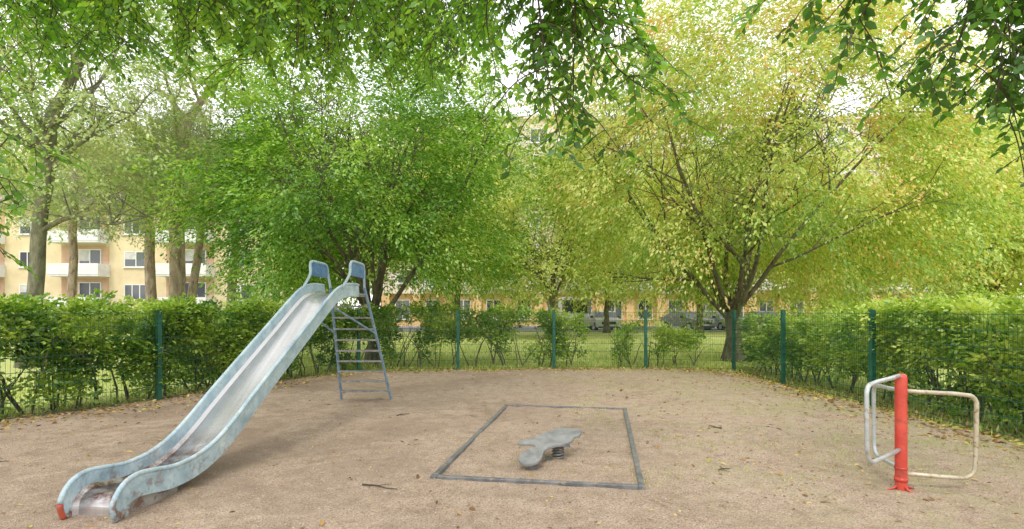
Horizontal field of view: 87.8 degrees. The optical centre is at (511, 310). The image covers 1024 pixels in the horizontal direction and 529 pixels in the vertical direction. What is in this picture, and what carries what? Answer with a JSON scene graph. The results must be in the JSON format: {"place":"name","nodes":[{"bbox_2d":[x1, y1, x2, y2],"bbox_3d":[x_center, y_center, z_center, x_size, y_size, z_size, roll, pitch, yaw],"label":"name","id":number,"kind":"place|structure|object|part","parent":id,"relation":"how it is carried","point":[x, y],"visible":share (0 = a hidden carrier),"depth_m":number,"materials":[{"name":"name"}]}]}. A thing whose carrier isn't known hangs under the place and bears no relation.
{"place":"outdoors","nodes":[
{"label":"outdoors","id":0,"kind":"place"},
{"bbox_2d":[48,326,792,331],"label":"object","id":1,"kind":"structure","parent":0,"point":[529,329],"depth_m":41.88,"materials":[{"name":"concrete"}]},
{"bbox_2d":[558,297,589,329],"bbox_3d":[4.600,0.237,40.477,2.380,2.498,5.045,0,0,0],"label":"parked van","id":2,"kind":"object","parent":1,"relation":"on","point":[586,318],"visible":0.15,"depth_m":38.87,"materials":[{"name":"paint"}]},
{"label":"windows","id":3,"kind":"part","parent":2,"relation":"part of","materials":[{"name":"black glass"}]},
{"bbox_2d":[590,311,619,329],"bbox_3d":[6.900,0.757,39.977,2.180,1.458,4.245,0,0,0],"label":"parked car","id":4,"kind":"object","parent":1,"relation":"on","point":[597,323],"visible":0.58,"depth_m":38.49,"materials":[{"name":"paint"}]},
{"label":"windows","id":5,"kind":"part","parent":4,"relation":"part of","materials":[{"name":"grey glass"}]},
{"bbox_2d":[661,311,714,329],"bbox_3d":[13.208,0.757,40.179,2.180,1.458,4.245,0,0,-20],"label":"parked car","id":6,"kind":"object","parent":1,"relation":"on","point":[707,325],"visible":0.6,"depth_m":39.41,"materials":[{"name":"paint"}]},
{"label":"windows","id":7,"kind":"part","parent":6,"relation":"part of","materials":[{"name":"grey glass"}]},
{"bbox_2d":[703,311,746,329],"bbox_3d":[15.805,0.757,40.278,2.180,1.458,4.245,0,0,-11],"label":"parked car","id":8,"kind":"object","parent":1,"relation":"on","point":[718,324],"visible":0.32,"depth_m":39.21,"materials":[{"name":"paint"}]},
{"bbox_2d":[744,311,777,328],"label":"parked car","id":9,"kind":"object","parent":1,"relation":"on","point":[764,312],"visible":0.05,"depth_m":40.41,"materials":[{"name":"paint"}]},
{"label":"windows","id":10,"kind":"part","parent":9,"relation":"part of","materials":[{"name":"grey glass"}]},
{"bbox_2d":[0,368,1023,528],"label":"sand ground","id":11,"kind":"structure","parent":0,"point":[435,387],"depth_m":5.21,"materials":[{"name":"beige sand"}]},
{"bbox_2d":[56,260,391,522],"bbox_3d":[-2.587,0.455,6.306,0.882,2.289,5.326,0,0,3],"label":"playground slide","id":12,"kind":"object","parent":11,"relation":"on","point":[200,438],"visible":1,"depth_m":5.14,"materials":[{"name":"metal"}]},
{"bbox_2d":[362,483,395,488],"bbox_3d":[-1.091,1.452,4.400,0.322,0.015,0.139,0,0,0],"label":"twig","id":13,"kind":"object","parent":11,"relation":"on","point":[378,485],"visible":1,"depth_m":4.42,"materials":[{"name":"wood"}]},
{"bbox_2d":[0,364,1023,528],"bbox_3d":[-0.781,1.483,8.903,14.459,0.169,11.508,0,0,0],"label":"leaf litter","id":14,"kind":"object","parent":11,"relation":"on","point":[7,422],"visible":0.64,"depth_m":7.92,"materials":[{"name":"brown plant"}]},
{"bbox_2d":[430,404,645,489],"bbox_3d":[0.494,1.496,6.290,1.839,0.108,3.631,0,0,10],"label":"edging frame","id":15,"kind":"object","parent":11,"relation":"on","point":[440,471],"visible":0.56,"depth_m":4.64,"materials":[{"name":"wood"}]},
{"bbox_2d":[517,428,581,469],"bbox_3d":[0.357,1.367,5.253,0.853,0.306,0.382,0,0,-38],"label":"spring rocker","id":16,"kind":"object","parent":11,"relation":"on","point":[556,440],"visible":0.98,"depth_m":5.25,"materials":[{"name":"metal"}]},
{"bbox_2d":[530,368,1023,486],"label":"grass tufts","id":17,"kind":"object","parent":11,"relation":"on","point":[768,439],"visible":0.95,"depth_m":5.97,"materials":[{"name":"plant"}]},
{"bbox_2d":[864,373,978,492],"bbox_3d":[3.147,1.019,4.343,1.094,1.002,0.776,0,0,-35],"label":"spinning carousel","id":18,"kind":"object","parent":11,"relation":"on","point":[900,450],"visible":0.97,"depth_m":4.34,"materials":[{"name":"red paint"}]},
{"bbox_2d":[0,0,1023,308],"label":"sky","id":19,"kind":"structure","parent":0,"point":[508,82],"materials":[{"name":"white"}]},
{"bbox_2d":[1,325,1023,445],"bbox_3d":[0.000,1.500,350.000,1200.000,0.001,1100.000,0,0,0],"label":"ground","id":20,"kind":"structure","parent":0,"point":[592,335],"depth_m":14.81,"materials":[{"name":"green plant"}]},
{"bbox_2d":[0,111,142,193],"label":"background tree","id":21,"kind":"object","parent":20,"relation":"on","point":[21,167],"visible":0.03,"depth_m":55.68,"materials":[{"name":"green plant"}]},
{"bbox_2d":[0,97,149,306],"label":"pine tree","id":22,"kind":"object","parent":20,"relation":"on","point":[71,229],"visible":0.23,"depth_m":21.87,"materials":[{"name":"leaf"},{"name":"bark"}]},
{"bbox_2d":[0,288,281,416],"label":"hedge","id":23,"kind":"object","parent":20,"relation":"on","point":[23,310],"visible":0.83,"depth_m":8.41,"materials":[{"name":"green plant"}]},
{"bbox_2d":[57,94,240,327],"bbox_3d":[-15.391,-3.779,22.308,7.812,10.878,5.647,0,0,0],"label":"pine tree","id":24,"kind":"object","parent":20,"relation":"on","point":[150,276],"visible":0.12,"depth_m":22.29,"materials":[{"name":"leaf"},{"name":"bark"}]},
{"bbox_2d":[0,0,314,367],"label":"maple tree","id":25,"kind":"object","parent":20,"relation":"on","point":[50,122],"visible":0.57,"depth_m":14.05,"materials":[{"name":"green plant"}]},
{"bbox_2d":[0,208,326,323],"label":"walls","id":26,"kind":"structure","parent":20,"relation":"on","point":[118,278],"depth_m":45.00,"materials":[{"name":"yellow paint"}]},
{"bbox_2d":[0,213,213,296],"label":"balcony backs","id":27,"kind":"object","parent":26,"relation":"attached to","point":[65,259],"visible":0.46,"depth_m":44.96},
{"bbox_2d":[0,229,214,308],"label":"balconies","id":28,"kind":"structure","parent":26,"relation":"attached to","point":[85,270],"depth_m":43.64,"materials":[{"name":"white paint"}]},
{"bbox_2d":[17,216,252,300],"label":"window frames","id":29,"kind":"structure","parent":26,"relation":"attached to","point":[135,266],"depth_m":44.94,"materials":[{"name":"white paint"}]},
{"bbox_2d":[20,219,239,291],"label":"curtains","id":30,"kind":"object","parent":29,"relation":"attached to","point":[84,255],"visible":0.51,"depth_m":44.91,"materials":[{"name":"white fabric"}]},
{"bbox_2d":[20,217,251,298],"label":"windows","id":31,"kind":"structure","parent":26,"relation":"attached to","point":[94,258],"depth_m":44.97,"materials":[{"name":"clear glass"}]},
{"bbox_2d":[0,194,317,218],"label":"roof","id":32,"kind":"structure","parent":26,"relation":"on","point":[56,202],"depth_m":45.58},
{"bbox_2d":[58,43,287,351],"bbox_3d":[-11.246,-3.600,18.371,7.350,10.521,6.055,0,0,0],"label":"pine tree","id":33,"kind":"object","parent":20,"relation":"on","point":[177,277],"visible":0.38,"depth_m":17.88,"materials":[{"name":"leaf"},{"name":"bark"}]},
{"bbox_2d":[102,81,300,346],"bbox_3d":[-12.027,-3.437,21.076,7.650,10.239,6.111,0,0,0],"label":"tree","id":34,"kind":"object","parent":20,"relation":"on","point":[194,278],"visible":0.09,"depth_m":20.86,"materials":[{"name":"leaf"},{"name":"bark"}]},
{"bbox_2d":[109,130,314,205],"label":"background tree","id":35,"kind":"object","parent":20,"relation":"on","point":[169,154],"depth_m":55.70,"materials":[{"name":"green plant"}]},
{"bbox_2d":[145,108,329,344],"bbox_3d":[-11.208,-3.262,22.387,7.734,9.877,5.844,0,0,0],"label":"pine tree","id":36,"kind":"object","parent":20,"relation":"on","point":[232,298],"visible":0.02,"depth_m":22.13,"materials":[{"name":"green plant"}]},
{"bbox_2d":[241,119,430,333],"bbox_3d":[-10.247,-4.487,30.119,10.453,12.350,11.999,0,0,33],"label":"background tree","id":37,"kind":"object","parent":20,"relation":"on","point":[342,233],"visible":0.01,"depth_m":29.19,"materials":[{"name":"green plant"}]},
{"bbox_2d":[263,298,423,376],"bbox_3d":[-4.336,0.618,12.858,1.923,1.825,4.326,0,0,40],"label":"hedge","id":38,"kind":"object","parent":20,"relation":"on","point":[367,334],"visible":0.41,"depth_m":13.27,"materials":[{"name":"green plant"}]},
{"bbox_2d":[115,3,585,363],"bbox_3d":[-4.256,-3.860,15.218,11.524,11.034,10.040,0,0,29],"label":"hornbeam tree","id":39,"kind":"object","parent":20,"relation":"on","point":[407,222],"visible":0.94,"depth_m":13.46,"materials":[{"name":"green plant"}]},
{"bbox_2d":[344,145,377,294],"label":"background tree","id":40,"kind":"object","parent":20,"relation":"on","point":[362,249],"visible":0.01,"depth_m":55.95,"materials":[{"name":"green plant"}]},
{"bbox_2d":[373,103,548,333],"bbox_3d":[-3.249,-5.485,33.832,11.498,14.408,13.199,0,0,41],"label":"background tree","id":41,"kind":"object","parent":20,"relation":"on","point":[459,290],"visible":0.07,"depth_m":32.86,"materials":[{"name":"green plant"}]},
{"bbox_2d":[398,299,591,367],"bbox_3d":[-0.430,0.586,14.091,5.220,1.847,1.677,0,0,0],"label":"hedge","id":42,"kind":"object","parent":20,"relation":"on","point":[490,327],"visible":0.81,"depth_m":13.90,"materials":[{"name":"green plant"}]},
{"bbox_2d":[0,0,1023,278],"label":"beech tree","id":43,"kind":"object","parent":20,"relation":"on","point":[394,22],"visible":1,"depth_m":4.47,"materials":[{"name":"green plant"}]},
{"bbox_2d":[0,310,1023,438],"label":"wire fence","id":44,"kind":"object","parent":20,"relation":"on","point":[871,356],"visible":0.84,"depth_m":9.39,"materials":[{"name":"green metal"}]},
{"bbox_2d":[443,140,659,323],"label":"background tree","id":45,"kind":"object","parent":20,"relation":"on","point":[560,265],"visible":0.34,"depth_m":26.92,"materials":[{"name":"green plant"}]},
{"bbox_2d":[537,154,681,332],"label":"background tree","id":46,"kind":"object","parent":20,"relation":"on","point":[606,324],"visible":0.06,"depth_m":34.84,"materials":[{"name":"green plant"}]},
{"bbox_2d":[606,319,711,366],"bbox_3d":[3.954,0.863,14.274,2.928,1.294,1.190,0,0,0],"label":"hedge","id":47,"kind":"object","parent":20,"relation":"on","point":[685,339],"visible":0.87,"depth_m":14.06,"materials":[{"name":"green plant"}]},
{"bbox_2d":[381,294,962,325],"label":"arcade","id":48,"kind":"object","parent":20,"relation":"on","point":[629,307],"visible":0.1,"depth_m":53.36},
{"bbox_2d":[632,131,793,332],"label":"background tree","id":49,"kind":"object","parent":20,"relation":"on","point":[700,316],"visible":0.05,"depth_m":34.04,"materials":[{"name":"green plant"}]},
{"bbox_2d":[476,0,1023,361],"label":"linden tree","id":50,"kind":"object","parent":20,"relation":"on","point":[707,222],"visible":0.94,"depth_m":13.98,"materials":[{"name":"green plant"}]},
{"bbox_2d":[711,136,956,319],"bbox_3d":[17.334,-3.739,29.716,13.199,10.806,12.544,0,0,37],"label":"background tree","id":51,"kind":"object","parent":20,"relation":"on","point":[849,245],"visible":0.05,"depth_m":27.94,"materials":[{"name":"green plant"}]},
{"bbox_2d":[736,303,932,400],"bbox_3d":[6.180,0.680,10.927,1.368,1.655,5.174,0,0,-3],"label":"hedge","id":52,"kind":"object","parent":20,"relation":"on","point":[837,322],"visible":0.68,"depth_m":10.29,"materials":[{"name":"green plant"}]},
{"bbox_2d":[813,285,1023,411],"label":"shrub","id":53,"kind":"object","parent":20,"relation":"on","point":[963,295],"visible":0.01,"depth_m":9.11,"materials":[{"name":"green plant"}]},
{"bbox_2d":[849,117,1023,302],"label":"background tree","id":54,"kind":"object","parent":20,"relation":"on","point":[1015,270],"visible":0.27,"depth_m":17.83,"materials":[{"name":"green plant"}]},
{"bbox_2d":[852,288,1023,431],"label":"hedge","id":55,"kind":"object","parent":20,"relation":"on","point":[988,337],"visible":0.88,"depth_m":7.21,"materials":[{"name":"green plant"}]},
{"bbox_2d":[854,90,1023,302],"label":"background tree","id":56,"kind":"object","parent":20,"relation":"on","point":[988,124],"visible":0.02,"depth_m":25.67,"materials":[{"name":"green plant"}]},
{"bbox_2d":[379,116,974,293],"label":"walls","id":57,"kind":"structure","parent":0,"point":[394,291],"depth_m":53.00,"materials":[{"name":"yellow paint"}]},
{"bbox_2d":[396,128,949,318],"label":"windows","id":58,"kind":"structure","parent":57,"relation":"attached to","point":[406,303],"depth_m":53.57,"materials":[{"name":"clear glass"}]},
{"bbox_2d":[422,135,926,289],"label":"balconies","id":59,"kind":"structure","parent":57,"relation":"attached to","point":[835,139],"depth_m":51.75,"materials":[{"name":"white paint"}]},
{"bbox_2d":[395,127,959,319],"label":"window frames","id":60,"kind":"structure","parent":57,"relation":"attached to","point":[679,269],"depth_m":52.99,"materials":[{"name":"white paint"}]},
{"bbox_2d":[398,129,867,275],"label":"curtains","id":61,"kind":"object","parent":60,"relation":"attached to","point":[664,133],"visible":0.03,"depth_m":52.96,"materials":[{"name":"white fabric"}]}
]}

